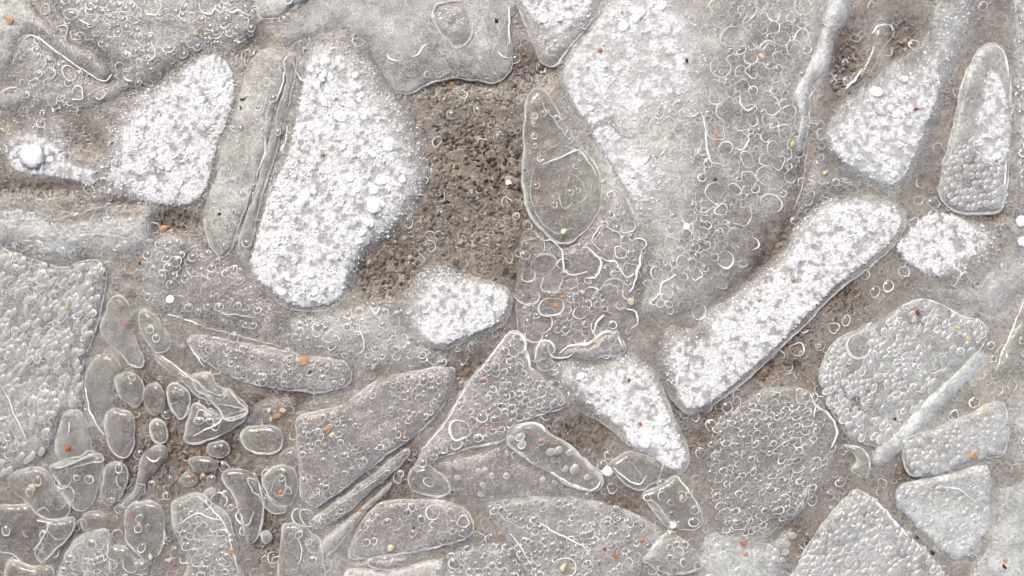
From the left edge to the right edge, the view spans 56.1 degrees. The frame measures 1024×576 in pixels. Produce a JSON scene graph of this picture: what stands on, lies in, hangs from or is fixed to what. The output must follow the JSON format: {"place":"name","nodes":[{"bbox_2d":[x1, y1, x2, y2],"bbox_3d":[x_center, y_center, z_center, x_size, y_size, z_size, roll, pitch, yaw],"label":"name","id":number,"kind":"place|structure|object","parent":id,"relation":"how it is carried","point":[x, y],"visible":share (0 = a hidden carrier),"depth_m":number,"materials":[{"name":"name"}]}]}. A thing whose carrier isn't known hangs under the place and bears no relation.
{"place":"outdoors","nodes":[
{"label":"outdoors","id":0,"kind":"place"},
{"bbox_2d":[167,63,844,459],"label":"ground","id":1,"kind":"structure","parent":0,"point":[465,171],"depth_m":0.75,"materials":[{"name":"soil"}]},
{"bbox_2d":[10,26,909,552],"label":"soil crumbs","id":2,"kind":"object","parent":1,"relation":"on","point":[390,254],"visible":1,"depth_m":0.75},
{"bbox_2d":[0,0,1023,575],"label":"ice sheet","id":3,"kind":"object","parent":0,"point":[890,282],"visible":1,"depth_m":0.75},
{"bbox_2d":[0,416,20,462],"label":"ice fragment","id":4,"kind":"object","parent":3,"relation":"on","point":[7,448],"visible":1,"depth_m":0.74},
{"bbox_2d":[3,558,55,575],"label":"ice fragment","id":5,"kind":"object","parent":3,"relation":"on","point":[14,568],"visible":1,"depth_m":0.74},
{"bbox_2d":[0,503,74,566],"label":"ice fragment","id":6,"kind":"object","parent":3,"relation":"on","point":[23,531],"visible":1,"depth_m":0.74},
{"bbox_2d":[7,466,70,520],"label":"ice fragment","id":7,"kind":"object","parent":3,"relation":"on","point":[46,499],"visible":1,"depth_m":0.74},
{"bbox_2d":[28,484,35,490],"bbox_3d":[-0.371,0.154,0.742,0.006,0.004,0.006,0,90,0],"label":"sand grain","id":8,"kind":"object","parent":7,"relation":"on","point":[32,487],"visible":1,"depth_m":0.74},
{"bbox_2d":[4,127,93,185],"bbox_3d":[-0.360,-0.104,0.745,0.075,0.005,0.050,0,90,0],"label":"snow patch","id":9,"kind":"object","parent":3,"relation":"on","point":[18,165],"visible":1,"depth_m":0.74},
{"bbox_2d":[20,144,44,168],"bbox_3d":[-0.371,-0.102,0.744,0.020,0.007,0.020,0,90,0],"label":"snow pellet","id":10,"kind":"object","parent":9,"relation":"on","point":[32,156],"visible":1,"depth_m":0.74},
{"bbox_2d":[0,245,107,480],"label":"ice slab","id":11,"kind":"structure","parent":3,"relation":"on","point":[44,334],"depth_m":0.74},
{"bbox_2d":[0,0,110,83],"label":"ice slab","id":12,"kind":"structure","parent":3,"relation":"on","point":[26,19],"depth_m":0.74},
{"bbox_2d":[6,17,12,23],"bbox_3d":[-0.389,-0.207,0.743,0.006,0.002,0.006,0,90,0],"label":"sand grain","id":13,"kind":"object","parent":12,"relation":"on","point":[9,20],"visible":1,"depth_m":0.74},
{"bbox_2d":[34,516,76,563],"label":"ice fragment","id":14,"kind":"object","parent":3,"relation":"on","point":[58,531],"visible":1,"depth_m":0.74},
{"bbox_2d":[54,409,94,461],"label":"ice fragment","id":15,"kind":"object","parent":3,"relation":"on","point":[73,434],"visible":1,"depth_m":0.74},
{"bbox_2d":[0,206,152,262],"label":"ice slab","id":16,"kind":"structure","parent":3,"relation":"on","point":[26,232],"depth_m":0.74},
{"bbox_2d":[48,450,104,472],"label":"ice fragment","id":17,"kind":"object","parent":3,"relation":"on","point":[93,454],"visible":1,"depth_m":0.74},
{"bbox_2d":[50,453,103,511],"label":"ice fragment","id":18,"kind":"object","parent":3,"relation":"on","point":[80,485],"visible":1,"depth_m":0.74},
{"bbox_2d":[56,528,111,575],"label":"ice fragment","id":19,"kind":"object","parent":3,"relation":"on","point":[85,554],"visible":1,"depth_m":0.74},
{"bbox_2d":[80,510,108,531],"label":"ice fragment","id":20,"kind":"object","parent":3,"relation":"on","point":[94,519],"visible":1,"depth_m":0.74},
{"bbox_2d":[83,353,121,435],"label":"ice fragment","id":21,"kind":"object","parent":3,"relation":"on","point":[99,377],"visible":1,"depth_m":0.74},
{"bbox_2d":[99,461,128,505],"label":"ice fragment","id":22,"kind":"object","parent":3,"relation":"on","point":[114,481],"visible":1,"depth_m":0.74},
{"bbox_2d":[103,407,134,458],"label":"ice fragment","id":23,"kind":"object","parent":3,"relation":"on","point":[119,427],"visible":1,"depth_m":0.74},
{"bbox_2d":[99,294,144,368],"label":"ice fragment","id":24,"kind":"object","parent":3,"relation":"on","point":[116,333],"visible":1,"depth_m":0.74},
{"bbox_2d":[106,535,148,575],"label":"ice fragment","id":25,"kind":"object","parent":3,"relation":"on","point":[123,562],"visible":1,"depth_m":0.74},
{"bbox_2d":[0,0,257,113],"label":"ice slab","id":26,"kind":"structure","parent":3,"relation":"on","point":[141,43],"depth_m":0.74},
{"bbox_2d":[113,372,144,407],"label":"ice fragment","id":27,"kind":"object","parent":3,"relation":"on","point":[129,388],"visible":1,"depth_m":0.74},
{"bbox_2d":[120,444,167,508],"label":"ice fragment","id":28,"kind":"object","parent":3,"relation":"on","point":[152,459],"visible":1,"depth_m":0.74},
{"bbox_2d":[123,499,166,561],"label":"ice fragment","id":29,"kind":"object","parent":3,"relation":"on","point":[145,538],"visible":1,"depth_m":0.74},
{"bbox_2d":[143,382,164,415],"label":"ice fragment","id":30,"kind":"object","parent":3,"relation":"on","point":[154,400],"visible":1,"depth_m":0.74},
{"bbox_2d":[137,308,171,353],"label":"ice fragment","id":31,"kind":"object","parent":3,"relation":"on","point":[153,331],"visible":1,"depth_m":0.74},
{"bbox_2d":[148,417,168,444],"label":"ice fragment","id":32,"kind":"object","parent":3,"relation":"on","point":[158,431],"visible":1,"depth_m":0.74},
{"bbox_2d":[83,54,235,205],"bbox_3d":[-0.274,-0.128,0.745,0.100,0.006,0.130,18,90,0],"label":"snow patch","id":33,"kind":"object","parent":3,"relation":"on","point":[207,72],"visible":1,"depth_m":0.74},
{"bbox_2d":[137,233,187,313],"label":"ice fragment","id":34,"kind":"object","parent":3,"relation":"on","point":[166,257],"visible":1,"depth_m":0.74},
{"bbox_2d":[166,295,173,303],"bbox_3d":[-0.265,0.009,0.745,0.007,0.003,0.007,0,90,0],"label":"snow pellet","id":35,"kind":"object","parent":34,"relation":"on","point":[169,299],"visible":1,"depth_m":0.74},
{"bbox_2d":[159,225,166,231],"bbox_3d":[-0.272,-0.046,0.748,0.006,0.003,0.005,0,90,0],"label":"sand grain","id":36,"kind":"object","parent":3,"relation":"on","point":[162,227],"visible":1,"depth_m":0.75},
{"bbox_2d":[165,382,190,419],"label":"ice fragment","id":37,"kind":"object","parent":3,"relation":"on","point":[178,397],"visible":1,"depth_m":0.74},
{"bbox_2d":[180,471,197,486],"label":"ice fragment","id":38,"kind":"object","parent":3,"relation":"on","point":[186,480],"visible":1,"depth_m":0.74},
{"bbox_2d":[153,352,248,408],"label":"ice fragment","id":39,"kind":"object","parent":3,"relation":"on","point":[172,368],"visible":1,"depth_m":0.74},
{"bbox_2d":[188,456,216,472],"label":"ice fragment","id":40,"kind":"object","parent":3,"relation":"on","point":[200,464],"visible":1,"depth_m":0.74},
{"bbox_2d":[170,492,243,575],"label":"ice fragment","id":41,"kind":"object","parent":3,"relation":"on","point":[204,531],"visible":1,"depth_m":0.74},
{"bbox_2d":[203,488,217,504],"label":"ice fragment","id":42,"kind":"object","parent":3,"relation":"on","point":[210,494],"visible":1,"depth_m":0.74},
{"bbox_2d":[183,402,248,445],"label":"ice fragment","id":43,"kind":"object","parent":3,"relation":"on","point":[202,423],"visible":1,"depth_m":0.74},
{"bbox_2d":[206,440,229,457],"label":"ice fragment","id":44,"kind":"object","parent":3,"relation":"on","point":[218,449],"visible":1,"depth_m":0.74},
{"bbox_2d":[191,371,248,421],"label":"ice fragment","id":45,"kind":"object","parent":3,"relation":"on","point":[206,380],"visible":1,"depth_m":0.74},
{"bbox_2d":[167,238,285,347],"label":"ice slab","id":46,"kind":"structure","parent":3,"relation":"on","point":[214,289],"depth_m":0.74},
{"bbox_2d":[221,468,264,543],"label":"ice fragment","id":47,"kind":"object","parent":3,"relation":"on","point":[249,505],"visible":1,"depth_m":0.74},
{"bbox_2d":[203,48,287,258],"bbox_3d":[-0.208,-0.105,0.745,0.037,0.007,0.168,16,90,0],"label":"ice fragment","id":48,"kind":"object","parent":3,"relation":"on","point":[244,151],"visible":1,"depth_m":0.74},
{"bbox_2d":[239,425,282,455],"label":"ice fragment","id":49,"kind":"object","parent":3,"relation":"on","point":[265,439],"visible":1,"depth_m":0.74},
{"bbox_2d":[246,477,285,514],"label":"ice fragment","id":50,"kind":"object","parent":3,"relation":"on","point":[270,506],"visible":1,"depth_m":0.74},
{"bbox_2d":[260,530,272,543],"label":"ice fragment","id":51,"kind":"object","parent":3,"relation":"on","point":[266,536],"visible":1,"depth_m":0.74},
{"bbox_2d":[237,53,297,257],"bbox_3d":[-0.190,-0.103,0.745,0.014,0.007,0.165,15,90,0],"label":"ice fragment","id":52,"kind":"object","parent":3,"relation":"on","point":[245,237],"visible":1,"depth_m":0.74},
{"bbox_2d":[186,334,352,393],"bbox_3d":[-0.190,0.061,0.745,0.133,0.007,0.033,10,90,0],"label":"ice fragment","id":53,"kind":"object","parent":3,"relation":"on","point":[262,366],"visible":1,"depth_m":0.74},
{"bbox_2d":[299,358,308,364],"bbox_3d":[-0.161,0.057,0.742,0.008,0.002,0.006,0,90,0],"label":"sand grain","id":54,"kind":"object","parent":53,"relation":"on","point":[304,361],"visible":1,"depth_m":0.74},
{"bbox_2d":[243,395,298,422],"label":"ice fragment","id":55,"kind":"object","parent":3,"relation":"on","point":[259,413],"visible":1,"depth_m":0.75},
{"bbox_2d":[271,474,286,497],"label":"ice fragment","id":56,"kind":"object","parent":3,"relation":"on","point":[279,485],"visible":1,"depth_m":0.74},
{"bbox_2d":[261,464,298,506],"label":"ice fragment","id":57,"kind":"object","parent":3,"relation":"on","point":[289,490],"visible":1,"depth_m":0.74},
{"bbox_2d":[255,0,305,20],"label":"ice fragment","id":58,"kind":"object","parent":3,"relation":"on","point":[271,8],"visible":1,"depth_m":0.74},
{"bbox_2d":[279,447,298,467],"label":"ice fragment","id":59,"kind":"object","parent":3,"relation":"on","point":[288,457],"visible":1,"depth_m":0.74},
{"bbox_2d":[276,522,325,575],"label":"ice fragment","id":60,"kind":"object","parent":3,"relation":"on","point":[297,543],"visible":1,"depth_m":0.74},
{"bbox_2d":[306,523,352,575],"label":"ice fragment","id":61,"kind":"object","parent":3,"relation":"on","point":[326,562],"visible":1,"depth_m":0.74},
{"bbox_2d":[246,38,428,311],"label":"ice slab","id":62,"kind":"structure","parent":3,"relation":"on","point":[384,89],"depth_m":0.74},
{"bbox_2d":[250,43,440,307],"bbox_3d":[-0.120,-0.080,0.744,0.129,0.010,0.208,16,90,0],"label":"snow patch","id":63,"kind":"object","parent":62,"relation":"on","point":[352,179],"visible":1,"depth_m":0.74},
{"bbox_2d":[367,199,381,214],"bbox_3d":[-0.106,-0.062,0.741,0.012,0.004,0.013,0,90,0],"label":"snow pellet","id":64,"kind":"object","parent":63,"relation":"on","point":[374,206],"visible":1,"depth_m":0.74},
{"bbox_2d":[320,482,391,556],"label":"ice fragment","id":65,"kind":"object","parent":3,"relation":"on","point":[338,535],"visible":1,"depth_m":0.74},
{"bbox_2d":[308,448,410,528],"bbox_3d":[-0.117,0.158,0.746,0.100,0.006,0.014,-37,90,0],"label":"ice fragment","id":66,"kind":"object","parent":3,"relation":"on","point":[345,504],"visible":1,"depth_m":0.74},
{"bbox_2d":[283,299,447,376],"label":"ice slab","id":67,"kind":"structure","parent":3,"relation":"on","point":[368,336],"depth_m":0.74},
{"bbox_2d":[294,366,454,506],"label":"ice slab","id":68,"kind":"structure","parent":3,"relation":"on","point":[372,423],"depth_m":0.74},
{"bbox_2d":[351,555,406,570],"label":"ice fragment","id":69,"kind":"object","parent":3,"relation":"on","point":[372,563],"visible":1,"depth_m":0.74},
{"bbox_2d":[344,559,445,575],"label":"ice fragment","id":70,"kind":"object","parent":3,"relation":"on","point":[433,568],"visible":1,"depth_m":0.74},
{"bbox_2d":[282,0,518,94],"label":"ice slab","id":71,"kind":"structure","parent":3,"relation":"on","point":[412,49],"depth_m":0.74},
{"bbox_2d":[347,499,474,560],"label":"ice fragment","id":72,"kind":"object","parent":3,"relation":"on","point":[394,522],"visible":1,"depth_m":0.74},
{"bbox_2d":[407,464,451,498],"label":"ice fragment","id":73,"kind":"object","parent":3,"relation":"on","point":[429,480],"visible":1,"depth_m":0.74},
{"bbox_2d":[430,0,473,48],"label":"ice fragment","id":74,"kind":"object","parent":3,"relation":"on","point":[453,21],"visible":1,"depth_m":0.74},
{"bbox_2d":[393,261,513,349],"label":"ice slab","id":75,"kind":"structure","parent":3,"relation":"on","point":[412,297],"depth_m":0.74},
{"bbox_2d":[400,267,508,343],"bbox_3d":[-0.047,0.016,0.744,0.080,0.008,0.062,23,90,0],"label":"snow patch","id":76,"kind":"object","parent":75,"relation":"on","point":[432,319],"visible":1,"depth_m":0.74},
{"bbox_2d":[443,543,524,575],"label":"ice slab","id":77,"kind":"structure","parent":3,"relation":"on","point":[493,561],"depth_m":0.74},
{"bbox_2d":[414,329,565,471],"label":"ice slab","id":78,"kind":"structure","parent":3,"relation":"on","point":[515,385],"depth_m":0.74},
{"bbox_2d":[438,444,576,502],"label":"ice slab","id":79,"kind":"structure","parent":3,"relation":"on","point":[495,473],"depth_m":0.74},
{"bbox_2d":[534,339,555,371],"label":"ice fragment","id":80,"kind":"object","parent":3,"relation":"on","point":[543,350],"visible":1,"depth_m":0.74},
{"bbox_2d":[505,421,604,492],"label":"ice fragment","id":81,"kind":"object","parent":3,"relation":"on","point":[563,461],"visible":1,"depth_m":0.74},
{"bbox_2d":[517,0,603,67],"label":"ice fragment","id":82,"kind":"object","parent":3,"relation":"on","point":[545,52],"visible":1,"depth_m":0.74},
{"bbox_2d":[521,0,591,49],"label":"snow patch","id":83,"kind":"object","parent":82,"relation":"on","point":[558,12],"visible":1,"depth_m":0.74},
{"bbox_2d":[521,87,602,244],"bbox_3d":[0.039,-0.095,0.745,0.064,0.008,0.123,0,90,0],"label":"ice fragment","id":84,"kind":"object","parent":3,"relation":"on","point":[561,182],"visible":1,"depth_m":0.74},
{"bbox_2d":[485,496,662,575],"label":"ice slab","id":85,"kind":"structure","parent":3,"relation":"on","point":[548,536],"depth_m":0.74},
{"bbox_2d":[560,563,566,571],"bbox_3d":[0.040,0.216,0.742,0.006,0.004,0.007,0,90,0],"label":"sand grain","id":86,"kind":"object","parent":85,"relation":"on","point":[563,566],"visible":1,"depth_m":0.74},
{"bbox_2d":[512,189,647,362],"bbox_3d":[0.052,-0.010,0.745,0.105,0.007,0.136,0,90,0],"label":"ice fragment","id":87,"kind":"object","parent":3,"relation":"on","point":[601,266],"visible":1,"depth_m":0.74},
{"bbox_2d":[558,329,626,359],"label":"ice fragment","id":88,"kind":"object","parent":3,"relation":"on","point":[609,343],"visible":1,"depth_m":0.74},
{"bbox_2d":[602,466,612,476],"bbox_3d":[0.074,0.142,0.745,0.009,0.003,0.008,0,90,0],"label":"snow pellet","id":89,"kind":"object","parent":3,"relation":"on","point":[606,471],"visible":1,"depth_m":0.74},
{"bbox_2d":[553,352,689,474],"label":"ice slab","id":90,"kind":"structure","parent":3,"relation":"on","point":[588,409],"depth_m":0.74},
{"bbox_2d":[552,354,686,469],"bbox_3d":[0.092,0.085,0.743,0.129,0.007,0.059,37,90,0],"label":"snow patch","id":91,"kind":"object","parent":90,"relation":"on","point":[648,437],"visible":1,"depth_m":0.74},
{"bbox_2d":[608,451,663,490],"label":"ice fragment","id":92,"kind":"object","parent":3,"relation":"on","point":[634,471],"visible":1,"depth_m":0.74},
{"bbox_2d":[647,499,670,528],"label":"ice fragment","id":93,"kind":"object","parent":3,"relation":"on","point":[663,518],"visible":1,"depth_m":0.74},
{"bbox_2d":[641,475,703,530],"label":"ice fragment","id":94,"kind":"object","parent":3,"relation":"on","point":[685,513],"visible":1,"depth_m":0.74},
{"bbox_2d":[641,530,703,575],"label":"ice fragment","id":95,"kind":"object","parent":3,"relation":"on","point":[671,552],"visible":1,"depth_m":0.74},
{"bbox_2d":[669,521,676,528],"bbox_3d":[0.125,0.184,0.745,0.007,0.002,0.007,0,90,0],"label":"snow pellet","id":96,"kind":"object","parent":3,"relation":"on","point":[673,525],"visible":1,"depth_m":0.74},
{"bbox_2d":[559,0,838,328],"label":"ice slab","id":97,"kind":"structure","parent":3,"relation":"on","point":[735,216],"depth_m":0.74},
{"bbox_2d":[593,126,677,213],"bbox_3d":[0.101,-0.097,0.743,0.050,0.006,0.080,-26,90,0],"label":"snow patch","id":98,"kind":"object","parent":97,"relation":"on","point":[634,162],"visible":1,"depth_m":0.74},
{"bbox_2d":[566,0,716,127],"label":"snow patch","id":99,"kind":"object","parent":97,"relation":"on","point":[623,26],"visible":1,"depth_m":0.74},
{"bbox_2d":[697,528,795,575],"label":"ice slab","id":100,"kind":"structure","parent":3,"relation":"on","point":[722,554],"depth_m":0.74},
{"bbox_2d":[705,386,839,540],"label":"ice slab","id":101,"kind":"structure","parent":3,"relation":"on","point":[772,474],"depth_m":0.74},
{"bbox_2d":[655,192,906,414],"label":"ice slab","id":102,"kind":"structure","parent":3,"relation":"on","point":[700,330],"depth_m":0.74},
{"bbox_2d":[659,197,901,407],"bbox_3d":[0.205,0.004,0.744,0.226,0.009,0.066,-40,90,0],"label":"snow patch","id":103,"kind":"object","parent":102,"relation":"on","point":[843,242],"visible":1,"depth_m":0.74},
{"bbox_2d":[783,154,850,238],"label":"ice fragment","id":104,"kind":"object","parent":3,"relation":"on","point":[816,183],"visible":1,"depth_m":0.74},
{"bbox_2d":[792,0,853,152],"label":"ice fragment","id":105,"kind":"object","parent":3,"relation":"on","point":[837,12],"visible":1,"depth_m":0.74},
{"bbox_2d":[844,444,870,478],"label":"ice fragment","id":106,"kind":"object","parent":3,"relation":"on","point":[863,465],"visible":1,"depth_m":0.74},
{"bbox_2d":[790,488,945,575],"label":"ice slab","id":107,"kind":"structure","parent":3,"relation":"on","point":[859,533],"depth_m":0.74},
{"bbox_2d":[843,22,894,95],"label":"ice fragment","id":108,"kind":"object","parent":3,"relation":"on","point":[884,33],"visible":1,"depth_m":0.74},
{"bbox_2d":[821,0,978,193],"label":"ice slab","id":109,"kind":"structure","parent":3,"relation":"on","point":[907,62],"depth_m":0.74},
{"bbox_2d":[830,1,973,184],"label":"snow patch","id":110,"kind":"object","parent":109,"relation":"on","point":[878,93],"visible":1,"depth_m":0.74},
{"bbox_2d":[818,298,988,446],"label":"ice slab","id":111,"kind":"structure","parent":3,"relation":"on","point":[875,379],"depth_m":0.74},
{"bbox_2d":[871,350,984,466],"bbox_3d":[0.324,0.094,0.745,0.020,0.007,0.124,44,90,0],"label":"ice fragment","id":112,"kind":"object","parent":3,"relation":"on","point":[883,455],"visible":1,"depth_m":0.74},
{"bbox_2d":[895,465,992,561],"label":"ice slab","id":113,"kind":"structure","parent":3,"relation":"on","point":[949,514],"depth_m":0.74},
{"bbox_2d":[897,213,997,279],"bbox_3d":[0.340,-0.032,0.745,0.085,0.004,0.055,0,90,0],"label":"snow patch","id":114,"kind":"object","parent":3,"relation":"on","point":[911,251],"visible":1,"depth_m":0.74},
{"bbox_2d":[902,401,1010,476],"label":"ice fragment","id":115,"kind":"object","parent":3,"relation":"on","point":[951,444],"visible":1,"depth_m":0.74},
{"bbox_2d":[969,452,975,458],"bbox_3d":[0.356,0.129,0.741,0.006,0.002,0.006,0,90,0],"label":"sand grain","id":116,"kind":"object","parent":115,"relation":"on","point":[972,455],"visible":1,"depth_m":0.74},
{"bbox_2d":[925,253,1023,319],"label":"ice slab","id":117,"kind":"structure","parent":3,"relation":"on","point":[999,287],"depth_m":0.74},
{"bbox_2d":[937,41,1013,215],"bbox_3d":[0.360,-0.124,0.745,0.060,0.008,0.136,0,90,0],"label":"ice fragment","id":118,"kind":"object","parent":3,"relation":"on","point":[971,183],"visible":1,"depth_m":0.74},
{"bbox_2d":[973,71,1011,166],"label":"snow patch","id":119,"kind":"object","parent":118,"relation":"on","point":[989,106],"visible":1,"depth_m":0.74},
{"bbox_2d":[972,480,1023,575],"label":"ice slab","id":120,"kind":"structure","parent":3,"relation":"on","point":[1008,544],"depth_m":0.74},
{"bbox_2d":[996,298,1023,375],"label":"ice fragment","id":121,"kind":"object","parent":3,"relation":"on","point":[1011,357],"visible":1,"depth_m":0.74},
{"bbox_2d":[1010,0,1023,187],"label":"ice slab","id":122,"kind":"structure","parent":3,"relation":"on","point":[1019,40],"depth_m":0.74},
{"bbox_2d":[1011,390,1023,465],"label":"ice slab","id":123,"kind":"structure","parent":3,"relation":"on","point":[1019,423],"depth_m":0.74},
{"bbox_2d":[1016,216,1023,226],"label":"snow pellet","id":124,"kind":"object","parent":3,"relation":"on","point":[1019,221],"visible":1,"depth_m":0.74},
{"bbox_2d":[1018,236,1023,246],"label":"snow pellet","id":125,"kind":"object","parent":3,"relation":"on","point":[1020,241],"visible":1,"depth_m":0.74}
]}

